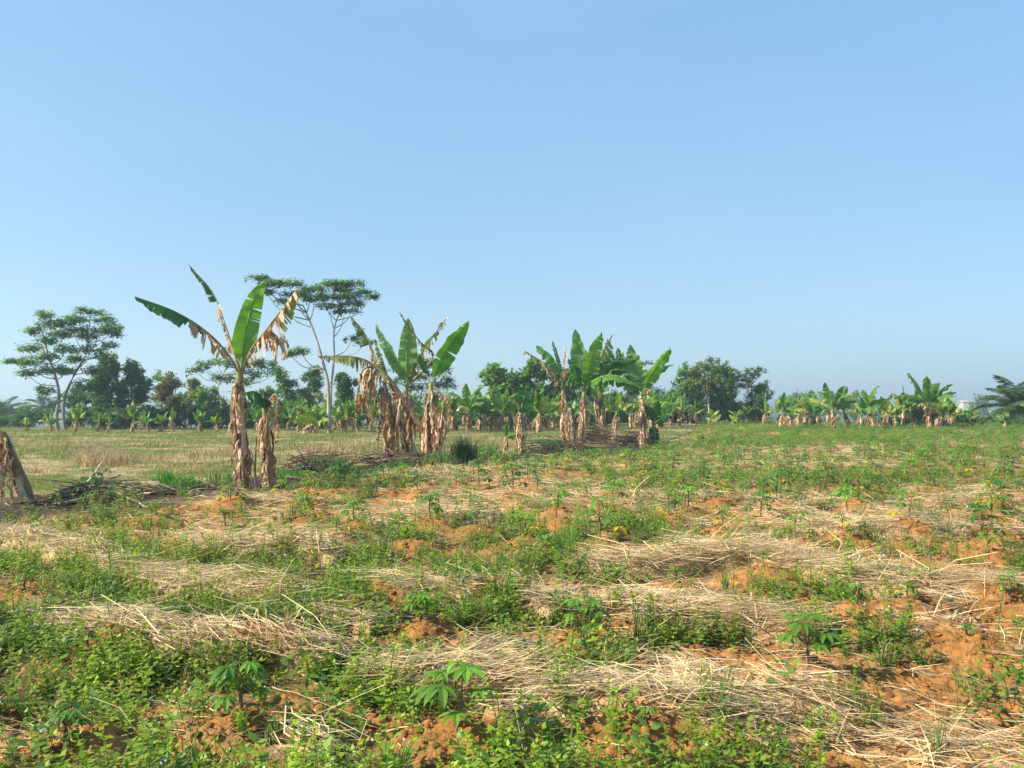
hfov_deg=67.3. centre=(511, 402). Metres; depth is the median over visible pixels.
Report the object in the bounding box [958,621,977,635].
cassava plant
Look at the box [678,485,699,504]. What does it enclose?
cassava plant
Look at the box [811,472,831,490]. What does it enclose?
cassava plant
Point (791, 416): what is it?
tree
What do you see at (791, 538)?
grass tuft
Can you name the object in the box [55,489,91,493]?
branch
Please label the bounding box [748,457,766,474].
cassava plant
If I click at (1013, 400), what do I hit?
palm tree
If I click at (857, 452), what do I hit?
cassava plant
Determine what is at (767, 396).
tree
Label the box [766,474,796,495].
cassava plant
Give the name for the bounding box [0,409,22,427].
shrub
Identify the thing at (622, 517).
cassava plant
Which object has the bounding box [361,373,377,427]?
tree
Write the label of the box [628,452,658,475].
cassava plant
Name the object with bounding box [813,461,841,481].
cassava plant
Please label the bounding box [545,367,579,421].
tree
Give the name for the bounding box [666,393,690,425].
banana plant
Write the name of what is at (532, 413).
banana plant
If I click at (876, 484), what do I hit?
cassava plant
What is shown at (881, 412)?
banana plant
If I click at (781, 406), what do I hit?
banana plant
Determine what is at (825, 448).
cassava plant
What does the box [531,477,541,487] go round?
cassava plant
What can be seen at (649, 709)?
cassava plant
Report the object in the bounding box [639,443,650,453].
cassava plant
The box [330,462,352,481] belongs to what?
cassava plant
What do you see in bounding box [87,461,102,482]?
branch
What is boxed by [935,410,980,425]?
shrub
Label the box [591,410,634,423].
shrub
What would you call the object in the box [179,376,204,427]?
tree
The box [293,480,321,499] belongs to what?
cassava plant
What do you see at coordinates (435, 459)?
cassava plant
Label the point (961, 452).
cassava plant
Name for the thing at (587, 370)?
banana plant
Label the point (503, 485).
cassava plant
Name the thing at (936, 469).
cassava plant
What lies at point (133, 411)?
banana plant
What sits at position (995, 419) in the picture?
shrub
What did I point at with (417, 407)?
banana plant
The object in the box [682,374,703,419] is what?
tree
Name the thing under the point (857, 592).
cassava plant
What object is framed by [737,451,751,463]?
cassava plant
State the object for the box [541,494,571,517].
cassava plant
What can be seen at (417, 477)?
cassava plant
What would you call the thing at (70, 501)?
branch
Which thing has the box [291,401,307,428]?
banana plant
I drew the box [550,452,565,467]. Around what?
cassava plant
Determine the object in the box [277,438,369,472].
stick pile
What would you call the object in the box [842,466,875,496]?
cassava plant
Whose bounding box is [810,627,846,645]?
broadleaf weed
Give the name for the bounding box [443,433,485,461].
grass tuft
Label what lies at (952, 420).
banana plant
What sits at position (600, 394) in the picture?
banana plant
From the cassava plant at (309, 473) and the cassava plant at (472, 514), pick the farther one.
the cassava plant at (309, 473)
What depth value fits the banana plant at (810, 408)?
47.84 m
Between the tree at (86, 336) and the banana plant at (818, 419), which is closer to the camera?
the tree at (86, 336)
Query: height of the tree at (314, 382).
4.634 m
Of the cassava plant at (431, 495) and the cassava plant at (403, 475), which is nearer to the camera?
the cassava plant at (431, 495)
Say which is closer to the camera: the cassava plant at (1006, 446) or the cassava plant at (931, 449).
the cassava plant at (931, 449)
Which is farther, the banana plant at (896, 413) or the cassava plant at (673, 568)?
the banana plant at (896, 413)
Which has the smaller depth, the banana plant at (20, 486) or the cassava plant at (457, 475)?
the banana plant at (20, 486)
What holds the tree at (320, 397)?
on the ground at (954, 653)
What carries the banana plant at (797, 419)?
on the ground at (954, 653)
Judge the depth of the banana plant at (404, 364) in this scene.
20.14 m
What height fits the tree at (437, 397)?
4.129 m
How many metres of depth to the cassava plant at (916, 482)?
12.08 m
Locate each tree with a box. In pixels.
[0,308,82,430]
[0,396,23,416]
[0,400,18,427]
[14,400,37,426]
[24,393,68,427]
[59,305,124,429]
[60,386,93,427]
[86,351,129,427]
[114,357,154,425]
[150,369,174,408]
[150,371,183,427]
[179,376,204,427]
[185,346,285,408]
[188,385,222,424]
[217,396,229,426]
[243,271,330,432]
[248,385,279,421]
[272,366,303,403]
[294,365,324,409]
[312,392,326,413]
[315,278,383,432]
[332,371,358,420]
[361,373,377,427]
[381,357,457,400]
[412,390,426,420]
[421,389,440,421]
[477,362,529,425]
[509,357,556,418]
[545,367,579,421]
[576,386,622,422]
[605,386,639,422]
[609,386,617,395]
[642,360,661,395]
[650,388,666,398]
[661,373,690,422]
[672,361,711,423]
[680,355,725,422]
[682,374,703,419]
[703,359,737,422]
[711,360,743,422]
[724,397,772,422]
[737,365,769,421]
[759,379,774,416]
[777,397,802,420]
[786,389,804,417]
[805,389,820,419]
[818,393,839,418]
[845,390,862,421]
[968,393,993,417]
[971,374,1023,427]
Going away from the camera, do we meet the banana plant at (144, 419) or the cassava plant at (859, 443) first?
the cassava plant at (859, 443)
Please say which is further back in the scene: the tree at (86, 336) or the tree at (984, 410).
the tree at (984, 410)
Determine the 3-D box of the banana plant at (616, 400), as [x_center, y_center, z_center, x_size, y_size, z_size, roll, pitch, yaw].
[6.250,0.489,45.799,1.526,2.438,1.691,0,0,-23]
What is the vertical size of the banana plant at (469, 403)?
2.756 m
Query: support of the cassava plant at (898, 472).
on the ground at (954, 653)
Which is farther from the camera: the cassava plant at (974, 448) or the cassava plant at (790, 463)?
the cassava plant at (974, 448)
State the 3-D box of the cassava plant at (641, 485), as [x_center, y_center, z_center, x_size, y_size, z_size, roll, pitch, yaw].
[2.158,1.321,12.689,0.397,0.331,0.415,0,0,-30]
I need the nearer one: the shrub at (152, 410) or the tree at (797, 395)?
the shrub at (152, 410)
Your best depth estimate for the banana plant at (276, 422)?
43.88 m
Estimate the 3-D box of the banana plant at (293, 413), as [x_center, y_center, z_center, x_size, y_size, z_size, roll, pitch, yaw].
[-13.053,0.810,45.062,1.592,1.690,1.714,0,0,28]
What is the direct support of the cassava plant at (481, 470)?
on the ground at (954, 653)
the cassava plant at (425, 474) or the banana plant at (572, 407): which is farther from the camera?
the banana plant at (572, 407)
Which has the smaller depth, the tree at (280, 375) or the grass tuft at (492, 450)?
the grass tuft at (492, 450)
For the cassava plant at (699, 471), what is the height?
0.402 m
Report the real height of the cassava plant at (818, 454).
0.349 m
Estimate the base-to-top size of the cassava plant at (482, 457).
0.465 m
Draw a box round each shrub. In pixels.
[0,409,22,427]
[8,407,54,427]
[85,406,139,428]
[130,399,170,428]
[153,402,216,428]
[193,404,229,428]
[220,405,270,428]
[267,398,313,428]
[292,405,332,428]
[332,399,366,427]
[354,405,386,424]
[445,411,481,425]
[476,413,523,425]
[523,399,556,425]
[567,398,597,425]
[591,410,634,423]
[665,399,704,423]
[698,405,726,422]
[888,406,912,425]
[908,404,944,425]
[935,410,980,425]
[978,413,1023,423]
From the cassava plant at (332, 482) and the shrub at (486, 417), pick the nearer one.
the cassava plant at (332, 482)
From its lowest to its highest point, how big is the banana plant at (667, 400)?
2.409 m
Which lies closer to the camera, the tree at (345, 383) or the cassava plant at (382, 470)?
the cassava plant at (382, 470)
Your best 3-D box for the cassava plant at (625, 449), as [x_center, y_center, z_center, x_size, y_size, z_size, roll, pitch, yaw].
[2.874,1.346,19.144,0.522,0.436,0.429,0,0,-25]
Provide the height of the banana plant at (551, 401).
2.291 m
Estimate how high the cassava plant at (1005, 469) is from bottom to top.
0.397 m
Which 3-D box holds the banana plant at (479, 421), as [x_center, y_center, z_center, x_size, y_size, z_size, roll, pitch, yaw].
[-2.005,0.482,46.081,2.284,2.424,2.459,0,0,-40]
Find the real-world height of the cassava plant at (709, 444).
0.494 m
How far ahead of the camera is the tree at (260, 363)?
57.74 m
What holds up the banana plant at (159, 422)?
on the ground at (954, 653)
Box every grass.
[0,424,697,502]
[12,429,731,477]
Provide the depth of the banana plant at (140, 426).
43.97 m
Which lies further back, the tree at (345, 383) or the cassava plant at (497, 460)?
the tree at (345, 383)
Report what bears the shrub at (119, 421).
on the ground at (954, 653)
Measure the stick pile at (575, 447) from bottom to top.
0.492 m
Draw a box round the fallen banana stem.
[119,481,158,490]
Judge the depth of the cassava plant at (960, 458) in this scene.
16.55 m
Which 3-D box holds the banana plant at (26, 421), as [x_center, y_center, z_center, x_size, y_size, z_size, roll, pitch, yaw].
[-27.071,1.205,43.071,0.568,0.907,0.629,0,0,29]
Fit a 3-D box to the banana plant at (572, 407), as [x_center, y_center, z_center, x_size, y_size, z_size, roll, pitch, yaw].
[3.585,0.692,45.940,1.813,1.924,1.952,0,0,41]
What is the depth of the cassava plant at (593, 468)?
15.11 m
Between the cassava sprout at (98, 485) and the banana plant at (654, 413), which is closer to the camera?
the cassava sprout at (98, 485)
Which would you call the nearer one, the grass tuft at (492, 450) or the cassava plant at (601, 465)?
the cassava plant at (601, 465)
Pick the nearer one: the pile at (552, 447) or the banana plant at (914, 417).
the pile at (552, 447)
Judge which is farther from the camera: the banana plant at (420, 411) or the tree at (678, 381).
the tree at (678, 381)
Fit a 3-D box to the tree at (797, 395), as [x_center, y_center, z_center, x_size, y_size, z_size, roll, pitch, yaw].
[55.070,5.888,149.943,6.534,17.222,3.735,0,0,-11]
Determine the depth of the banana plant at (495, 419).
44.94 m
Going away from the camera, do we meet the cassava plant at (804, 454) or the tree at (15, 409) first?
the cassava plant at (804, 454)
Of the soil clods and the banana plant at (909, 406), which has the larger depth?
the banana plant at (909, 406)
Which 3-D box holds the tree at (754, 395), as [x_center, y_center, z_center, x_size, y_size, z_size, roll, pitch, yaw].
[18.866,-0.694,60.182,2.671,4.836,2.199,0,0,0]
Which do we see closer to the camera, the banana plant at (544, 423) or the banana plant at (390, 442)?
the banana plant at (390, 442)
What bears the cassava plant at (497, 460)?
on the ground at (954, 653)
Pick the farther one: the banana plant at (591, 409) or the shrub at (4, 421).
the shrub at (4, 421)
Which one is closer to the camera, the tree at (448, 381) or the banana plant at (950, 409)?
the banana plant at (950, 409)
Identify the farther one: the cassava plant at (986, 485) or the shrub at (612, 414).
the shrub at (612, 414)
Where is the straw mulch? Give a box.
[0,425,1023,767]
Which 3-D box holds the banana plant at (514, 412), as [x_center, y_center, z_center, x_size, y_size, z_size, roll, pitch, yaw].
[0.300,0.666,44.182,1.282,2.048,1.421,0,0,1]
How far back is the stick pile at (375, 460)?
18.99 m
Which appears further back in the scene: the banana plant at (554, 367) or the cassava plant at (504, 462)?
the banana plant at (554, 367)
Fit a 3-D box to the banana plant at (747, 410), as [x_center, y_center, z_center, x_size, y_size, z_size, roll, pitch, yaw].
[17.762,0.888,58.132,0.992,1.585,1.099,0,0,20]
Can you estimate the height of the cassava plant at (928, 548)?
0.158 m
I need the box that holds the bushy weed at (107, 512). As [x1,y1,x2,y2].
[88,509,123,526]
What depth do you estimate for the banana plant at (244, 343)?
13.90 m
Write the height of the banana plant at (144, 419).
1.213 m
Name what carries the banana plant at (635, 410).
on the ground at (954, 653)
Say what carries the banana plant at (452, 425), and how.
on the ground at (954, 653)
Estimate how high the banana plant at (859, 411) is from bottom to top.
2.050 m
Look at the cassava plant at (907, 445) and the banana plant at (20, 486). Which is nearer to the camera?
the banana plant at (20, 486)
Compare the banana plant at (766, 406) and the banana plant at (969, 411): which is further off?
the banana plant at (766, 406)
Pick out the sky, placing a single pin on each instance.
(811, 193)
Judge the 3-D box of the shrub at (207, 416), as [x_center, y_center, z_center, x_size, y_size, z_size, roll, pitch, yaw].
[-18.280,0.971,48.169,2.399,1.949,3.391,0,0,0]
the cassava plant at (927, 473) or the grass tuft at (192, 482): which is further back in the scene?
the grass tuft at (192, 482)
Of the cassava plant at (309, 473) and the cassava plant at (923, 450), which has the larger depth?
the cassava plant at (923, 450)
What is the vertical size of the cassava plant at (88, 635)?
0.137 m
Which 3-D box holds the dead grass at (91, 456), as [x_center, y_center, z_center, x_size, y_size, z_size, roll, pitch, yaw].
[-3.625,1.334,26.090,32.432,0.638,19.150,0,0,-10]
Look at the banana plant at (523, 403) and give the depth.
24.20 m
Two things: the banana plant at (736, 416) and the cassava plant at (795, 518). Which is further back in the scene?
the banana plant at (736, 416)
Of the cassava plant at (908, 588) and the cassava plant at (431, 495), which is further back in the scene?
the cassava plant at (431, 495)
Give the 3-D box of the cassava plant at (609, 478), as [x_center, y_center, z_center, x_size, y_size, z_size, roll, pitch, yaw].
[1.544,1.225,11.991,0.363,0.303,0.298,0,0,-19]
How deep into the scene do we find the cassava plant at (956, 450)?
17.51 m
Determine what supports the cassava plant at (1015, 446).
on the ground at (954, 653)
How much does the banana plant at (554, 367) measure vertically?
4.171 m
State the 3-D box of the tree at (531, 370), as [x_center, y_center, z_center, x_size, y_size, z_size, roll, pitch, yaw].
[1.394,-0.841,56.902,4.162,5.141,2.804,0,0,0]
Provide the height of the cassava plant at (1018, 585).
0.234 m
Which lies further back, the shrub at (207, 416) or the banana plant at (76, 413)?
the shrub at (207, 416)
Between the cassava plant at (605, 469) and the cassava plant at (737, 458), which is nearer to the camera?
the cassava plant at (605, 469)
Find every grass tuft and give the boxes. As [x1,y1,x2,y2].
[120,479,145,494]
[149,468,190,485]
[161,472,209,488]
[193,469,232,482]
[275,467,310,478]
[328,464,393,482]
[382,457,421,470]
[415,447,469,466]
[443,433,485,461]
[473,441,506,456]
[536,515,576,547]
[538,518,597,553]
[756,526,818,551]
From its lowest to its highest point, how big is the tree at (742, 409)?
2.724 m
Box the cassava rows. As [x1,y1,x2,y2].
[616,419,1023,450]
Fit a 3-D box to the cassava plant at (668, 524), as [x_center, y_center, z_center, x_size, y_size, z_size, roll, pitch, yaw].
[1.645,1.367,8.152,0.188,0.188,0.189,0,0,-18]
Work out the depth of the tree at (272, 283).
40.75 m
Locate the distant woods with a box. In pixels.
[0,397,1021,427]
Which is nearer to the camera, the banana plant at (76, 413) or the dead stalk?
the dead stalk
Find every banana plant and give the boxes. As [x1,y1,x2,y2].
[0,431,35,506]
[21,417,30,431]
[38,411,61,429]
[68,403,85,431]
[90,410,107,431]
[105,416,113,431]
[111,400,146,431]
[135,264,299,488]
[135,411,156,431]
[137,409,145,429]
[154,412,167,431]
[157,407,176,431]
[193,409,212,431]
[211,414,226,431]
[242,391,281,487]
[250,407,270,430]
[268,408,283,430]
[280,402,299,429]
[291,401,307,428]
[291,415,301,431]
[298,404,329,432]
[303,403,325,431]
[316,403,326,428]
[318,317,424,452]
[332,402,344,428]
[332,407,341,430]
[339,398,356,431]
[341,400,355,428]
[341,403,370,431]
[361,402,382,428]
[365,401,380,430]
[370,393,416,453]
[375,312,448,454]
[375,416,398,455]
[386,399,420,431]
[412,401,423,430]
[417,320,469,455]
[421,388,464,432]
[432,394,452,458]
[441,383,486,431]
[444,410,462,429]
[451,391,463,428]
[463,391,490,429]
[473,396,501,430]
[485,393,511,429]
[486,389,497,427]
[488,387,517,430]
[496,388,510,428]
[498,400,513,429]
[503,419,515,452]
[507,401,518,428]
[509,395,542,428]
[510,385,533,452]
[517,388,534,427]
[523,340,571,440]
[524,409,546,430]
[527,387,560,431]
[540,393,559,427]
[544,397,567,429]
[546,393,560,427]
[554,398,578,417]
[564,408,576,442]
[567,329,643,445]
[571,393,593,421]
[587,400,609,428]
[591,348,627,438]
[604,391,634,428]
[606,398,621,426]
[611,403,625,439]
[622,395,645,427]
[623,345,672,447]
[624,395,646,426]
[643,391,662,426]
[645,400,673,428]
[645,401,672,445]
[655,392,674,418]
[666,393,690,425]
[674,394,689,425]
[687,399,705,424]
[705,409,721,424]
[728,410,742,424]
[740,404,752,422]
[749,404,761,422]
[760,399,773,424]
[768,392,803,426]
[783,398,798,427]
[791,392,811,425]
[793,393,830,427]
[793,396,802,425]
[804,382,854,429]
[814,397,835,426]
[834,386,857,427]
[847,403,867,426]
[852,386,885,429]
[871,409,890,425]
[880,394,905,427]
[889,408,909,425]
[891,386,926,426]
[892,391,932,426]
[893,373,956,429]
[921,390,950,427]
[929,401,961,426]
[943,409,962,423]
[949,398,971,425]
[962,408,980,425]
[998,411,1016,428]
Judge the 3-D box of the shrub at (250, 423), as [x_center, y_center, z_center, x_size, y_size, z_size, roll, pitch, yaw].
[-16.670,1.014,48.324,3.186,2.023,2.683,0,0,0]
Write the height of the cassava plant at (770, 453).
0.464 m
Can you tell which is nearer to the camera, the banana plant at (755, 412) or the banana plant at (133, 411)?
the banana plant at (133, 411)
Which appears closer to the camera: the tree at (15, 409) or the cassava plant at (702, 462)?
the cassava plant at (702, 462)
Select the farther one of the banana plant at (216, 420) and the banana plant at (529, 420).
the banana plant at (529, 420)
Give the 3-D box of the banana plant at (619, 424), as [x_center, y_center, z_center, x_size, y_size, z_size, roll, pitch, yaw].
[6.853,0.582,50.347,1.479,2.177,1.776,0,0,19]
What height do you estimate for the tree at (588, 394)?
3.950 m
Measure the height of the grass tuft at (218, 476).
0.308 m
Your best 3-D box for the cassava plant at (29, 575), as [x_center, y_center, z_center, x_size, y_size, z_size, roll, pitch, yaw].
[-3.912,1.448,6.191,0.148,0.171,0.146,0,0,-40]
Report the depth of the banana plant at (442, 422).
19.25 m
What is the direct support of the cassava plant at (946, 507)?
on the ground at (954, 653)
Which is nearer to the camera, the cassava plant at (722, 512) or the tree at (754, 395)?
the cassava plant at (722, 512)
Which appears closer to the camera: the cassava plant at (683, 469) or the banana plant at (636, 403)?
the cassava plant at (683, 469)
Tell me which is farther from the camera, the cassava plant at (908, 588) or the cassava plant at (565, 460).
the cassava plant at (565, 460)
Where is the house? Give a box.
[957,400,973,411]
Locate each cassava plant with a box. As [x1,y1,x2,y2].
[15,572,34,589]
[36,702,91,748]
[79,629,95,645]
[141,501,160,513]
[208,661,271,713]
[215,509,235,526]
[216,479,245,500]
[257,567,274,579]
[262,615,283,623]
[271,479,290,493]
[289,495,312,513]
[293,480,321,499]
[298,470,320,484]
[320,466,343,488]
[329,520,344,534]
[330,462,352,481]
[339,498,366,519]
[347,473,362,486]
[358,581,373,592]
[374,464,390,478]
[382,465,414,489]
[401,593,434,621]
[405,530,418,540]
[406,471,427,490]
[408,660,503,731]
[413,498,427,511]
[416,492,443,518]
[420,470,433,483]
[426,454,443,466]
[444,468,468,488]
[457,488,483,506]
[466,461,494,484]
[467,509,486,524]
[479,446,496,461]
[487,453,504,468]
[492,454,516,474]
[498,463,530,490]
[501,479,514,490]
[508,449,525,465]
[511,510,543,533]
[517,458,536,476]
[528,458,545,475]
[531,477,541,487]
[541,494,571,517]
[545,461,557,471]
[548,484,573,505]
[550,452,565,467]
[561,452,576,464]
[561,595,610,635]
[569,451,583,462]
[572,495,631,537]
[575,483,594,496]
[578,458,590,471]
[586,462,599,475]
[593,448,613,464]
[593,459,608,472]
[597,467,607,476]
[598,472,621,486]
[600,479,629,502]
[616,513,628,525]
[617,448,635,461]
[620,450,642,467]
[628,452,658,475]
[630,473,651,488]
[637,705,665,726]
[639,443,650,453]
[640,455,666,472]
[647,461,681,484]
[648,451,662,463]
[649,444,660,454]
[654,487,684,515]
[657,523,672,537]
[658,450,673,460]
[661,451,683,466]
[668,565,686,579]
[670,470,695,488]
[676,466,690,475]
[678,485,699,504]
[683,453,698,465]
[691,461,710,475]
[692,470,715,487]
[702,438,716,450]
[704,479,725,498]
[711,506,734,527]
[715,439,734,451]
[716,451,733,469]
[720,471,749,490]
[727,437,742,449]
[729,452,746,465]
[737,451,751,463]
[737,479,754,490]
[740,490,776,516]
[741,442,756,452]
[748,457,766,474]
[755,469,797,498]
[755,549,771,566]
[757,462,786,480]
[764,450,783,467]
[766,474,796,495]
[772,613,844,667]
[773,449,790,459]
[774,460,795,474]
[774,511,815,540]
[785,442,798,453]
[788,455,808,469]
[791,468,821,491]
[795,450,814,462]
[811,449,824,459]
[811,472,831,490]
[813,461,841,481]
[818,444,830,453]
[820,450,834,460]
[831,486,863,510]
[833,513,852,530]
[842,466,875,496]
[845,584,867,603]
[850,437,869,452]
[851,446,863,457]
[854,439,876,451]
[855,470,883,490]
[859,463,882,479]
[863,452,877,462]
[879,452,890,460]
[886,489,931,516]
[889,467,909,480]
[890,442,903,452]
[893,452,904,461]
[895,581,919,599]
[899,456,920,471]
[903,441,914,451]
[909,478,926,490]
[911,456,929,470]
[913,449,932,465]
[915,442,940,457]
[915,468,937,484]
[920,466,938,479]
[922,545,938,558]
[924,441,944,453]
[931,464,950,478]
[937,467,951,475]
[941,501,958,516]
[944,449,971,469]
[946,453,973,471]
[952,447,971,461]
[954,504,1005,535]
[956,438,977,448]
[957,462,972,474]
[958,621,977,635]
[963,495,1012,526]
[967,443,982,454]
[975,482,1011,503]
[976,531,1003,549]
[987,481,1014,499]
[989,446,1013,461]
[992,463,1023,486]
[993,451,1016,463]
[994,462,1014,478]
[994,571,1023,596]
[996,442,1017,456]
[1000,474,1023,489]
[1003,445,1023,457]
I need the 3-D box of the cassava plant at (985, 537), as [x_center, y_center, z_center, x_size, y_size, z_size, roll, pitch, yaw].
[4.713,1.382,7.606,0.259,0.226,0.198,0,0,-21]
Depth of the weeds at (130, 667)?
5.04 m
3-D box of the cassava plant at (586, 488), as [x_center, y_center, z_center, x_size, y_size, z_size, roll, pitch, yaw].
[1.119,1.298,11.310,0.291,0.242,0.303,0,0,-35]
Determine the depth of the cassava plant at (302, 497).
10.11 m
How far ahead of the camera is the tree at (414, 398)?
63.58 m
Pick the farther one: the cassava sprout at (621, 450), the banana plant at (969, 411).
the banana plant at (969, 411)
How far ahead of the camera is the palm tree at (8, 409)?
70.18 m
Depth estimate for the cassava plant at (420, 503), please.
10.45 m
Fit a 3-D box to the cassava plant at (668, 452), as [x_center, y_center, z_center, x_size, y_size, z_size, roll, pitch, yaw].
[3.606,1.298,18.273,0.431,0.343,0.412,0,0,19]
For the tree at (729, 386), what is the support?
on the ground at (954, 653)
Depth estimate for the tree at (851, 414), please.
169.57 m
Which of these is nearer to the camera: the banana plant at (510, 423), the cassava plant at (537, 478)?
the cassava plant at (537, 478)
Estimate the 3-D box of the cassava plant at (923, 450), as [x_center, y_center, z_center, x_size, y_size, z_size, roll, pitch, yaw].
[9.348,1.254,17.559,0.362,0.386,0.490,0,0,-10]
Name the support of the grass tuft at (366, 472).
on the ground at (954, 653)
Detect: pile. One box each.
[13,478,172,504]
[141,476,264,495]
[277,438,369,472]
[344,448,462,466]
[511,435,604,451]
[521,439,589,453]
[569,423,624,443]
[595,429,656,447]
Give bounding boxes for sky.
[0,0,1023,400]
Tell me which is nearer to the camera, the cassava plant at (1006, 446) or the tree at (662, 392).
the cassava plant at (1006, 446)
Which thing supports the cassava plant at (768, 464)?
on the ground at (954, 653)
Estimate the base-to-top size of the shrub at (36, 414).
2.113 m
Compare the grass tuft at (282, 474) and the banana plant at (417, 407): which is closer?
the grass tuft at (282, 474)
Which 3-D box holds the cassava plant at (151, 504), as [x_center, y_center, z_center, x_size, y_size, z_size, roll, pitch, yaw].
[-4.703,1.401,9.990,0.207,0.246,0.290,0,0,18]
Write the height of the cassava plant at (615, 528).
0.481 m
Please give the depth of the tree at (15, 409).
89.94 m
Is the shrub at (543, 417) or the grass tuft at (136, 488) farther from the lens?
the shrub at (543, 417)
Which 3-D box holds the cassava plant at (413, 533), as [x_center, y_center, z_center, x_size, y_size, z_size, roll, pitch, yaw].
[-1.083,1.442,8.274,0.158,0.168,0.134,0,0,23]
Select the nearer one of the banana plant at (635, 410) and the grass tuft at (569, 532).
the grass tuft at (569, 532)
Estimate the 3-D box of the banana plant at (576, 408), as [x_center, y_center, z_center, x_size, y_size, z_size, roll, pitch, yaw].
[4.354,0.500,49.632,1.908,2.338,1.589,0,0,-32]
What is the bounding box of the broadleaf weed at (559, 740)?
[535,731,576,752]
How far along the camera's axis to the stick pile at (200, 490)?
12.96 m
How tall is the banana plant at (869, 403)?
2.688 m
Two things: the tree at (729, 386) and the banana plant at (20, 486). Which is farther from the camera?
the tree at (729, 386)
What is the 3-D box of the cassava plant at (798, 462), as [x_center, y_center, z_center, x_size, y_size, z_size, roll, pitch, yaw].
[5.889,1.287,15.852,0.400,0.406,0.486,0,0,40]
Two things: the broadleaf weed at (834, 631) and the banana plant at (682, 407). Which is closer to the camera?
the broadleaf weed at (834, 631)
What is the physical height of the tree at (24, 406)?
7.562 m
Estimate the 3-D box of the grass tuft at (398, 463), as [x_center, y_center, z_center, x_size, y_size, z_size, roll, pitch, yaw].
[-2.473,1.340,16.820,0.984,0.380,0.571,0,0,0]
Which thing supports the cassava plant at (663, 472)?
on the ground at (954, 653)
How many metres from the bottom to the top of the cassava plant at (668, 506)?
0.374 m
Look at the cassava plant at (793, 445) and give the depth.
22.29 m
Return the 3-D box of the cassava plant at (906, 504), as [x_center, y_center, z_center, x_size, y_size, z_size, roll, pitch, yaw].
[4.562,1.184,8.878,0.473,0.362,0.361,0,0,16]
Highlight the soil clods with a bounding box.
[0,449,1023,767]
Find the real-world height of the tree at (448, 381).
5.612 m
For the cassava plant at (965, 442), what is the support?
on the ground at (954, 653)
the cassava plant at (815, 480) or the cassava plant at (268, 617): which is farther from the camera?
the cassava plant at (815, 480)
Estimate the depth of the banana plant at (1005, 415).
45.95 m
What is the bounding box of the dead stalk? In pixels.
[251,437,256,487]
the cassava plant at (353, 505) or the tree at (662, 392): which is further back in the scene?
the tree at (662, 392)
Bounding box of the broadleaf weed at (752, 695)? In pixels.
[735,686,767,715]
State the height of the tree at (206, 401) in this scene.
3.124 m
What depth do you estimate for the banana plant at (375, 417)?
46.97 m
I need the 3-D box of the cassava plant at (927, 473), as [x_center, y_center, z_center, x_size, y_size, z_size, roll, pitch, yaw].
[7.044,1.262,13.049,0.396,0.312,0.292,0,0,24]
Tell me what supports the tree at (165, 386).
on the ground at (954, 653)
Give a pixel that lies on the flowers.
(320, 637)
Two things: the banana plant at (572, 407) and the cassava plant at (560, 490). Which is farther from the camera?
the banana plant at (572, 407)
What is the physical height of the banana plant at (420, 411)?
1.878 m
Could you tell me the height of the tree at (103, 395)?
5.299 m
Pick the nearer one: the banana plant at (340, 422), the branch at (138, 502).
the branch at (138, 502)
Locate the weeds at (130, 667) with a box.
[0,421,1023,767]
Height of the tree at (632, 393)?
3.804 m
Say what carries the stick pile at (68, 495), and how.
on the ground at (954, 653)
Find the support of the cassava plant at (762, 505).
on the ground at (954, 653)
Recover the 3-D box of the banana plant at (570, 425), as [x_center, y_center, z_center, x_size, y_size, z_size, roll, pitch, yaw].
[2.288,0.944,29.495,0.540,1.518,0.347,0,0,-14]
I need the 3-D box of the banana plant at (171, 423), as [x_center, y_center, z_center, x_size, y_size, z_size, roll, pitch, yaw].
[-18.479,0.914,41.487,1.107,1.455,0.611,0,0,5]
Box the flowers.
[0,489,940,767]
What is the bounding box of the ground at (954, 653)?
[0,401,1023,767]
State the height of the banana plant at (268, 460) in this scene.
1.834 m
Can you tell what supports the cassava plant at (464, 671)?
on the ground at (954, 653)
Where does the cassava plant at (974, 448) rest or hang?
on the ground at (954, 653)
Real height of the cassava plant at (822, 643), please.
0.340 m
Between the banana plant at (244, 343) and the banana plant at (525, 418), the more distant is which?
the banana plant at (525, 418)
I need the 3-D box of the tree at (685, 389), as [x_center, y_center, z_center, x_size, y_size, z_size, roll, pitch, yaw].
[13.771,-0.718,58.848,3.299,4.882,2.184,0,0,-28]
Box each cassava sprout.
[72,465,112,484]
[72,471,123,504]
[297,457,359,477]
[583,447,605,459]
[614,448,640,462]
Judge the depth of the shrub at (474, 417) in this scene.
55.44 m
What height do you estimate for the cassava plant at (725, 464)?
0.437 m
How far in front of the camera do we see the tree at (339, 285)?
41.39 m
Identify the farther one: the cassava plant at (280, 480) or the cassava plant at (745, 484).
the cassava plant at (745, 484)
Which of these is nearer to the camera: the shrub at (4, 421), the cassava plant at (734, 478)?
the cassava plant at (734, 478)
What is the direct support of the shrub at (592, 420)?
on the ground at (954, 653)
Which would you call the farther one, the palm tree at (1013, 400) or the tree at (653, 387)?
the tree at (653, 387)
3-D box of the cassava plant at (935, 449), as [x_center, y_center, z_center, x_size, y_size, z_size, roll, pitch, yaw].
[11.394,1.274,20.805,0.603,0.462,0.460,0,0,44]
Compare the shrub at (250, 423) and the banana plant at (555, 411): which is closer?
the banana plant at (555, 411)
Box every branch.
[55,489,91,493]
[63,491,123,504]
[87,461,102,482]
[117,492,146,507]
[286,475,341,481]
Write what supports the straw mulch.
on the ground at (954, 653)
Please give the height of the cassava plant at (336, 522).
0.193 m
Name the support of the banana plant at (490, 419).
on the ground at (954, 653)

